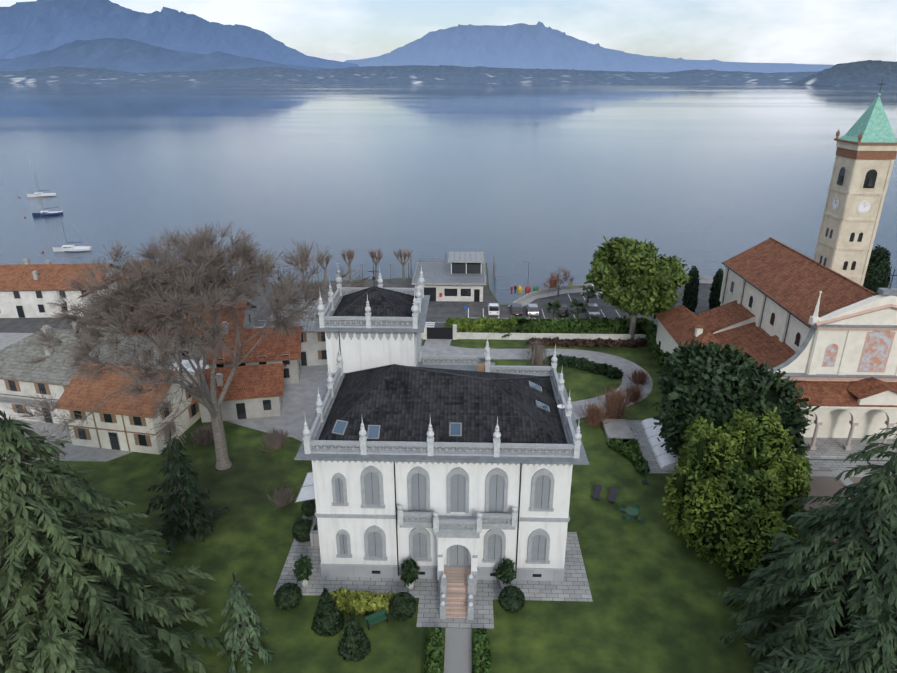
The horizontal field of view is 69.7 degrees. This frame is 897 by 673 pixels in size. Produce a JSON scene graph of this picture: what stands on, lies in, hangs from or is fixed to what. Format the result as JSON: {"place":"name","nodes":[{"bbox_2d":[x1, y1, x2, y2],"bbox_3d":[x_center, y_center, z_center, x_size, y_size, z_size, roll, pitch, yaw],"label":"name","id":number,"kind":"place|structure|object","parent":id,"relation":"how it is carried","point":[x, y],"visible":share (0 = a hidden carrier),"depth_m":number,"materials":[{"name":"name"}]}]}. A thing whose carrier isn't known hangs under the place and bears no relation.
{"place":"outdoors","nodes":[
{"label":"outdoors","id":0,"kind":"place"},
{"bbox_2d":[0,320,162,424],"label":"grey house","id":1,"kind":"structure","parent":0,"point":[19,379],"depth_m":74.73,"materials":[{"name":"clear stone"}]},
{"bbox_2d":[0,38,323,72],"bbox_3d":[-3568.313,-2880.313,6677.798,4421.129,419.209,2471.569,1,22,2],"label":"hill","id":2,"kind":"structure","parent":0,"point":[126,55],"depth_m":6348.71,"materials":[{"name":"blue stone"}]},
{"bbox_2d":[0,0,358,68],"bbox_3d":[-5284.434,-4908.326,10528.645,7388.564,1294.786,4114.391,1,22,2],"label":"mountain","id":3,"kind":"structure","parent":0,"point":[32,27],"depth_m":10132.77,"materials":[{"name":"blue stone"}]},
{"bbox_2d":[202,321,301,383],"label":"house","id":4,"kind":"structure","parent":0,"point":[269,349],"depth_m":83.97,"materials":[{"name":"orange tile"}]},
{"bbox_2d":[0,65,819,83],"bbox_3d":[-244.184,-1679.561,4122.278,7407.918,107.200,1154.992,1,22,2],"label":"shore hills","id":5,"kind":"structure","parent":0,"point":[417,74],"depth_m":3886.34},
{"bbox_2d":[0,263,894,672],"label":"pavement","id":6,"kind":"structure","parent":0,"point":[298,405],"depth_m":74.28,"materials":[{"name":"grey stone"}]},
{"bbox_2d":[0,258,119,317],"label":"house row","id":7,"kind":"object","parent":6,"relation":"on","point":[27,289],"visible":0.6,"depth_m":107.45,"materials":[{"name":"white paint"}]},
{"bbox_2d":[76,260,184,329],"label":"house row","id":8,"kind":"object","parent":6,"relation":"on","point":[83,299],"visible":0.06,"depth_m":101.12,"materials":[{"name":"orange tile"}]},
{"bbox_2d":[123,302,255,364],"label":"house","id":9,"kind":"structure","parent":6,"relation":"on","point":[243,322],"depth_m":90.40,"materials":[{"name":"orange tile"}]},
{"bbox_2d":[170,360,208,374],"bbox_3d":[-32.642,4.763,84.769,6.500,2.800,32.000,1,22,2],"label":"parked car","id":10,"kind":"object","parent":6,"relation":"on","point":[184,363],"depth_m":83.52,"materials":[{"name":"grey metal"}]},
{"bbox_2d":[192,363,285,422],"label":"house","id":11,"kind":"structure","parent":6,"relation":"on","point":[255,391],"depth_m":75.89,"materials":[{"name":"orange tile"}]},
{"bbox_2d":[293,255,307,266],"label":"pollard shoots","id":12,"kind":"object","parent":6,"relation":"on","point":[301,261],"visible":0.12,"depth_m":121.39,"materials":[{"name":"brown plant"}]},
{"bbox_2d":[301,500,315,516],"bbox_3d":[-12.726,15.852,59.495,1.797,1.624,1.750,1,22,2],"label":"topiary ball","id":13,"kind":"object","parent":6,"relation":"on","point":[308,507],"visible":0.85,"depth_m":58.97,"materials":[{"name":"green plant"}]},
{"bbox_2d":[315,252,331,264],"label":"pollard shoots","id":14,"kind":"object","parent":6,"relation":"on","point":[328,259],"visible":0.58,"depth_m":123.14,"materials":[{"name":"plant"}]},
{"bbox_2d":[319,262,328,284],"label":"pollard wood","id":15,"kind":"object","parent":6,"relation":"on","point":[324,268],"visible":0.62,"depth_m":123.92,"materials":[{"name":"grey wood"}]},
{"bbox_2d":[341,248,355,260],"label":"pollard shoots","id":16,"kind":"object","parent":6,"relation":"on","point":[351,254],"visible":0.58,"depth_m":125.04,"materials":[{"name":"brown plant"}]},
{"bbox_2d":[345,258,352,281],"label":"pollard wood","id":17,"kind":"object","parent":6,"relation":"on","point":[349,262],"visible":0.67,"depth_m":126.13,"materials":[{"name":"grey wood"}]},
{"bbox_2d":[367,247,382,260],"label":"pollard shoots","id":18,"kind":"object","parent":6,"relation":"on","point":[374,254],"visible":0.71,"depth_m":125.38,"materials":[{"name":"brown plant"}]},
{"bbox_2d":[372,257,379,280],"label":"pollard wood","id":19,"kind":"object","parent":6,"relation":"on","point":[376,264],"visible":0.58,"depth_m":126.72,"materials":[{"name":"grey wood"}]},
{"bbox_2d":[397,258,408,280],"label":"pollard wood","id":20,"kind":"object","parent":6,"relation":"on","point":[403,270],"visible":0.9,"depth_m":126.73,"materials":[{"name":"grey wood"}]},
{"bbox_2d":[393,249,412,258],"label":"pollard shoots","id":21,"kind":"object","parent":6,"relation":"on","point":[404,255],"visible":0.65,"depth_m":125.85,"materials":[{"name":"brown plant"}]},
{"bbox_2d":[300,576,508,589],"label":"plant pots","id":22,"kind":"object","parent":6,"relation":"on","point":[305,584],"visible":0.31,"depth_m":50.67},
{"bbox_2d":[292,554,312,582],"bbox_3d":[-11.448,18.253,50.695,1.760,2.375,1.604,1,22,2],"label":"pot shrub","id":23,"kind":"object","parent":22,"relation":"on","point":[302,575],"depth_m":50.29,"materials":[{"name":"green plant"}]},
{"bbox_2d":[399,557,419,586],"bbox_3d":[-3.023,18.471,50.418,1.684,2.523,1.751,1,22,2],"label":"pot shrub","id":24,"kind":"object","parent":22,"relation":"on","point":[406,576],"depth_m":49.99,"materials":[{"name":"green plant"}]},
{"bbox_2d":[494,558,515,583],"bbox_3d":[4.439,18.390,50.402,1.775,2.409,1.641,1,22,2],"label":"pot shrub","id":25,"kind":"object","parent":22,"relation":"on","point":[507,571],"depth_m":49.97,"materials":[{"name":"green plant"}]},
{"bbox_2d":[294,266,588,619],"bbox_3d":[-1.094,6.657,56.682,23.040,20.330,26.750,1,22,2],"label":"villa","id":26,"kind":"object","parent":6,"relation":"on","point":[455,524],"depth_m":49.46,"materials":[{"name":"white paint"}]},
{"bbox_2d":[312,254,571,453],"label":"roof","id":27,"kind":"structure","parent":26,"relation":"attached to","point":[454,403],"depth_m":51.05,"materials":[{"name":"black tile"}]},
{"bbox_2d":[488,303,498,314],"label":"van","id":28,"kind":"object","parent":6,"relation":"on","point":[493,308],"visible":1,"depth_m":108.41,"materials":[{"name":"white metal"}]},
{"bbox_2d":[496,322,515,337],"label":"palm","id":29,"kind":"object","parent":6,"relation":"on","point":[510,325],"depth_m":99.10,"materials":[{"name":"green plant"}]},
{"bbox_2d":[510,303,522,315],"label":"dark car","id":30,"kind":"object","parent":6,"relation":"on","point":[516,308],"visible":0.94,"depth_m":108.54,"materials":[{"name":"grey metal"}]},
{"bbox_2d":[515,316,532,332],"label":"palm","id":31,"kind":"object","parent":6,"relation":"on","point":[520,320],"depth_m":100.18,"materials":[{"name":"green plant"}]},
{"bbox_2d":[526,304,538,315],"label":"car","id":32,"kind":"object","parent":6,"relation":"on","point":[531,309],"visible":1,"depth_m":108.25,"materials":[{"name":"silver metal"}]},
{"bbox_2d":[544,300,562,318],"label":"palm","id":33,"kind":"object","parent":6,"relation":"on","point":[554,304],"depth_m":105.45,"materials":[{"name":"green plant"}]},
{"bbox_2d":[555,304,568,315],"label":"grey car","id":34,"kind":"object","parent":6,"relation":"on","point":[564,308],"visible":0.65,"depth_m":108.18,"materials":[{"name":"grey metal"}]},
{"bbox_2d":[568,298,587,318],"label":"palm","id":35,"kind":"object","parent":6,"relation":"on","point":[582,305],"depth_m":104.27,"materials":[{"name":"green plant"}]},
{"bbox_2d":[580,285,596,302],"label":"tree","id":36,"kind":"object","parent":6,"relation":"on","point":[592,291],"depth_m":113.05,"materials":[{"name":"green plant"}]},
{"bbox_2d":[585,303,599,316],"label":"grey car","id":37,"kind":"object","parent":6,"relation":"on","point":[592,309],"visible":0.96,"depth_m":108.66,"materials":[{"name":"silver metal"}]},
{"bbox_2d":[590,285,602,294],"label":"white car","id":38,"kind":"object","parent":6,"relation":"on","point":[597,291],"visible":0.31,"depth_m":118.50,"materials":[{"name":"white metal"}]},
{"bbox_2d":[622,382,648,402],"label":"bare shrub","id":39,"kind":"object","parent":6,"relation":"on","point":[635,395],"visible":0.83,"depth_m":79.85,"materials":[{"name":"brown plant"}]},
{"bbox_2d":[0,83,896,304],"bbox_3d":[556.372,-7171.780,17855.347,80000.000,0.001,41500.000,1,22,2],"label":"lake","id":40,"kind":"structure","parent":0,"point":[545,180],"depth_m":291.36,"materials":[{"name":"blue liquid"}]},
{"bbox_2d":[18,161,55,197],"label":"boat","id":41,"kind":"object","parent":40,"relation":"on","point":[38,194],"visible":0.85,"depth_m":225.26,"materials":[{"name":"white"}]},
{"bbox_2d":[24,179,62,217],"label":"boat","id":42,"kind":"object","parent":40,"relation":"on","point":[45,213],"visible":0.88,"depth_m":194.52,"materials":[{"name":"blue"}]},
{"bbox_2d":[42,203,91,252],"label":"boat","id":43,"kind":"object","parent":40,"relation":"on","point":[71,248],"visible":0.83,"depth_m":154.88,"materials":[{"name":"white plastic"}]},
{"bbox_2d":[0,263,896,672],"bbox_3d":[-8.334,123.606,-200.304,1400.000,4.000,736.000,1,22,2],"label":"land","id":44,"kind":"structure","parent":0,"point":[656,587],"depth_m":52.30,"materials":[{"name":"green plant"}]},
{"bbox_2d":[0,442,107,562],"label":"cedar","id":45,"kind":"object","parent":44,"relation":"on","point":[56,457],"depth_m":53.06,"materials":[{"name":"green plant"}]},
{"bbox_2d":[25,618,110,672],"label":"cedar","id":46,"kind":"object","parent":44,"relation":"on","point":[62,650],"depth_m":29.12,"materials":[{"name":"green plant"}]},
{"bbox_2d":[0,410,226,672],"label":"cedar","id":47,"kind":"object","parent":44,"relation":"on","point":[99,612],"depth_m":38.15,"materials":[{"name":"green plant"}]},
{"bbox_2d":[55,362,200,454],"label":"yellow house","id":48,"kind":"structure","parent":44,"relation":"on","point":[114,424],"depth_m":69.17,"materials":[{"name":"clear paint"}]},
{"bbox_2d":[145,432,231,555],"bbox_3d":[-23.030,12.705,55.356,6.546,10.608,7.666,1,22,2],"label":"dark conifer","id":49,"kind":"object","parent":44,"relation":"on","point":[172,467],"depth_m":55.31,"materials":[{"name":"green plant"}]},
{"bbox_2d":[7,219,371,469],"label":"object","id":50,"kind":"object","parent":44,"relation":"on","point":[144,292],"depth_m":56.44,"materials":[{"name":"plant"}]},
{"bbox_2d":[189,423,213,447],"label":"bare shrub","id":51,"kind":"object","parent":44,"relation":"on","point":[204,435],"visible":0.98,"depth_m":70.65,"materials":[{"name":"brown plant"}]},
{"bbox_2d":[216,571,274,672],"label":"blue conifer","id":52,"kind":"object","parent":44,"relation":"on","point":[237,599],"depth_m":43.92,"materials":[{"name":"plant"}]},
{"bbox_2d":[260,426,292,451],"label":"bare shrub","id":53,"kind":"object","parent":44,"relation":"on","point":[276,441],"visible":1,"depth_m":69.96,"materials":[{"name":"brown plant"}]},
{"bbox_2d":[267,485,295,510],"bbox_3d":[-15.606,14.980,60.843,2.891,1.819,2.509,-10,24,-24],"label":"bare shrub","id":54,"kind":"object","parent":44,"relation":"on","point":[282,498],"visible":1,"depth_m":60.72,"materials":[{"name":"brown plant"}]},
{"bbox_2d":[274,582,302,611],"bbox_3d":[-12.199,19.781,49.096,2.250,2.017,2.209,1,22,2],"label":"topiary ball","id":55,"kind":"object","parent":44,"relation":"on","point":[289,599],"depth_m":48.51,"materials":[{"name":"green plant"}]},
{"bbox_2d":[263,299,328,365],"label":"house","id":56,"kind":"structure","parent":44,"relation":"on","point":[313,349],"depth_m":89.26,"materials":[{"name":"white paint"}]},
{"bbox_2d":[292,518,316,542],"bbox_3d":[-12.588,16.936,56.239,2.162,1.993,2.231,1,22,2],"label":"topiary ball","id":57,"kind":"object","parent":44,"relation":"on","point":[298,528],"depth_m":55.58,"materials":[{"name":"green plant"}]},
{"bbox_2d":[311,588,344,636],"bbox_3d":[-8.864,19.838,46.941,2.428,3.860,2.497,1,22,2],"label":"topiary cone","id":58,"kind":"object","parent":44,"relation":"on","point":[330,622],"depth_m":46.53,"materials":[{"name":"green plant"}]},
{"bbox_2d":[338,613,370,661],"bbox_3d":[-6.598,20.773,44.971,2.393,3.627,2.416,1,22,2],"label":"topiary cone","id":59,"kind":"object","parent":44,"relation":"on","point":[354,637],"depth_m":44.57,"materials":[{"name":"green plant"}]},
{"bbox_2d":[329,586,397,614],"bbox_3d":[-6.472,20.167,48.977,6.151,1.977,2.416,1,22,2],"label":"yellow hedge","id":60,"kind":"object","parent":44,"relation":"on","point":[381,599],"depth_m":48.51,"materials":[{"name":"yellow plant"}]},
{"bbox_2d":[389,591,416,621],"bbox_3d":[-3.412,20.170,48.239,2.250,2.034,2.182,1,22,2],"label":"topiary ball","id":61,"kind":"object","parent":44,"relation":"on","point":[400,611],"depth_m":47.61,"materials":[{"name":"green plant"}]},
{"bbox_2d":[423,627,444,672],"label":"path hedge","id":62,"kind":"object","parent":44,"relation":"on","point":[437,653],"depth_m":44.55,"materials":[{"name":"green plant"}]},
{"bbox_2d":[255,252,645,340],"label":"lakefront","id":63,"kind":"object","parent":44,"relation":"on","point":[459,276],"visible":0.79,"depth_m":115.38,"materials":[{"name":"concrete"}]},
{"bbox_2d":[444,315,517,332],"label":"hedge","id":64,"kind":"object","parent":44,"relation":"on","point":[487,324],"depth_m":99.64,"materials":[{"name":"green plant"}]},
{"bbox_2d":[471,628,492,672],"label":"path hedge","id":65,"kind":"object","parent":44,"relation":"on","point":[478,636],"depth_m":44.47,"materials":[{"name":"green plant"}]},
{"bbox_2d":[498,585,524,612],"bbox_3d":[4.782,19.954,48.951,2.123,1.995,2.106,1,22,2],"label":"topiary ball","id":66,"kind":"object","parent":44,"relation":"on","point":[513,602],"depth_m":48.36,"materials":[{"name":"green plant"}]},
{"bbox_2d":[365,417,685,629],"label":"garden furniture","id":67,"kind":"object","parent":44,"relation":"on","point":[661,460],"visible":0.71,"depth_m":68.98,"materials":[{"name":"concrete"}]},
{"bbox_2d":[521,340,550,370],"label":"bare shrub","id":68,"kind":"object","parent":44,"relation":"on","point":[536,349],"visible":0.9,"depth_m":88.24,"materials":[{"name":"brown plant"}]},
{"bbox_2d":[542,267,573,295],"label":"bare tree","id":69,"kind":"object","parent":44,"relation":"on","point":[563,278],"depth_m":117.04,"materials":[{"name":"plant"}]},
{"bbox_2d":[516,316,647,333],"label":"road hedge","id":70,"kind":"object","parent":44,"relation":"on","point":[561,323],"depth_m":100.96,"materials":[{"name":"green plant"}]},
{"bbox_2d":[543,354,623,378],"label":"shrub bed","id":71,"kind":"object","parent":44,"relation":"on","point":[591,367],"depth_m":88.49,"materials":[{"name":"green plant"}]},
{"bbox_2d":[527,336,648,347],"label":"shrub bed","id":72,"kind":"object","parent":44,"relation":"on","point":[637,342],"depth_m":96.37,"materials":[{"name":"plant"}]},
{"bbox_2d":[574,400,615,426],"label":"bare shrub","id":73,"kind":"object","parent":44,"relation":"on","point":[592,415],"visible":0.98,"depth_m":74.19,"materials":[{"name":"brown plant"}]},
{"bbox_2d":[593,383,639,429],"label":"bare shrub","id":74,"kind":"object","parent":44,"relation":"on","point":[614,402],"visible":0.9,"depth_m":75.41,"materials":[{"name":"brown plant"}]},
{"bbox_2d":[606,437,649,474],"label":"pool shrubs","id":75,"kind":"object","parent":44,"relation":"on","point":[633,451],"depth_m":68.38,"materials":[{"name":"green plant"}]},
{"bbox_2d":[584,236,692,339],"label":"tree","id":76,"kind":"object","parent":44,"relation":"on","point":[632,276],"depth_m":90.52,"materials":[{"name":"green plant"}]},
{"bbox_2d":[627,366,653,386],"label":"bare shrub","id":77,"kind":"object","parent":44,"relation":"on","point":[640,377],"visible":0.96,"depth_m":84.52,"materials":[{"name":"brown plant"}]},
{"bbox_2d":[640,320,671,370],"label":"hedge","id":78,"kind":"object","parent":44,"relation":"on","point":[648,329],"depth_m":94.64,"materials":[{"name":"green plant"}]},
{"bbox_2d":[682,265,699,311],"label":"cypress","id":79,"kind":"object","parent":44,"relation":"on","point":[688,300],"depth_m":107.98,"materials":[{"name":"green plant"}]},
{"bbox_2d":[708,268,723,309],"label":"cypress","id":80,"kind":"object","parent":44,"relation":"on","point":[715,291],"depth_m":108.96,"materials":[{"name":"green plant"}]},
{"bbox_2d":[652,338,819,455],"bbox_3d":[28.977,7.612,66.786,15.270,13.767,14.824,1,22,2],"label":"magnolia","id":81,"kind":"object","parent":44,"relation":"on","point":[711,367],"depth_m":63.66,"materials":[{"name":"green plant"}]},
{"bbox_2d":[662,406,812,591],"bbox_3d":[25.320,13.212,55.910,13.416,11.866,17.482,1,22,2],"label":"tree","id":82,"kind":"object","parent":44,"relation":"on","point":[707,432],"depth_m":53.68,"materials":[{"name":"green plant"}]},
{"bbox_2d":[655,237,896,460],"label":"church","id":83,"kind":"structure","parent":44,"relation":"on","point":[826,336],"depth_m":70.88,"materials":[{"name":"beige"}]},
{"bbox_2d":[715,458,896,672],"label":"cedar","id":84,"kind":"object","parent":44,"relation":"on","point":[819,617],"depth_m":40.86,"materials":[{"name":"green plant"}]},
{"bbox_2d":[740,598,896,672],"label":"cedar","id":85,"kind":"object","parent":44,"relation":"on","point":[881,652],"depth_m":31.18,"materials":[{"name":"green plant"}]},
{"bbox_2d":[779,423,896,586],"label":"cedar","id":86,"kind":"object","parent":44,"relation":"on","point":[867,456],"depth_m":49.23,"materials":[{"name":"green plant"}]},
{"bbox_2d":[813,79,896,285],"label":"bell tower","id":87,"kind":"structure","parent":44,"relation":"on","point":[866,150],"depth_m":86.43,"materials":[{"name":"beige paint"}]},
{"bbox_2d":[0,0,896,63],"label":"sky","id":88,"kind":"structure","parent":0,"point":[749,31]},
{"bbox_2d":[301,52,835,64],"bbox_3d":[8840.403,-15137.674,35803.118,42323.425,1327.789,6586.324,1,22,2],"label":"alps","id":89,"kind":"structure","parent":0,"point":[342,57],"depth_m":36277.69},
{"bbox_2d":[344,21,833,72],"bbox_3d":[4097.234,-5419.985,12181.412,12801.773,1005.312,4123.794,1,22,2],"label":"mountain","id":90,"kind":"structure","parent":0,"point":[539,45],"depth_m":11671.90,"materials":[{"name":"blue stone"}]},
{"bbox_2d":[791,433,807,456],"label":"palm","id":91,"kind":"object","parent":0,"point":[800,450],"depth_m":65.18,"materials":[{"name":"green plant"}]},
{"bbox_2d":[789,60,896,86],"bbox_3d":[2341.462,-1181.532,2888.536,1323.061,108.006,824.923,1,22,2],"label":"promontory","id":92,"kind":"structure","parent":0,"point":[870,73],"depth_m":2837.77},
{"bbox_2d":[863,244,891,294],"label":"cypress tree","id":93,"kind":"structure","parent":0,"point":[880,258],"depth_m":98.63,"materials":[{"name":"green plant"}]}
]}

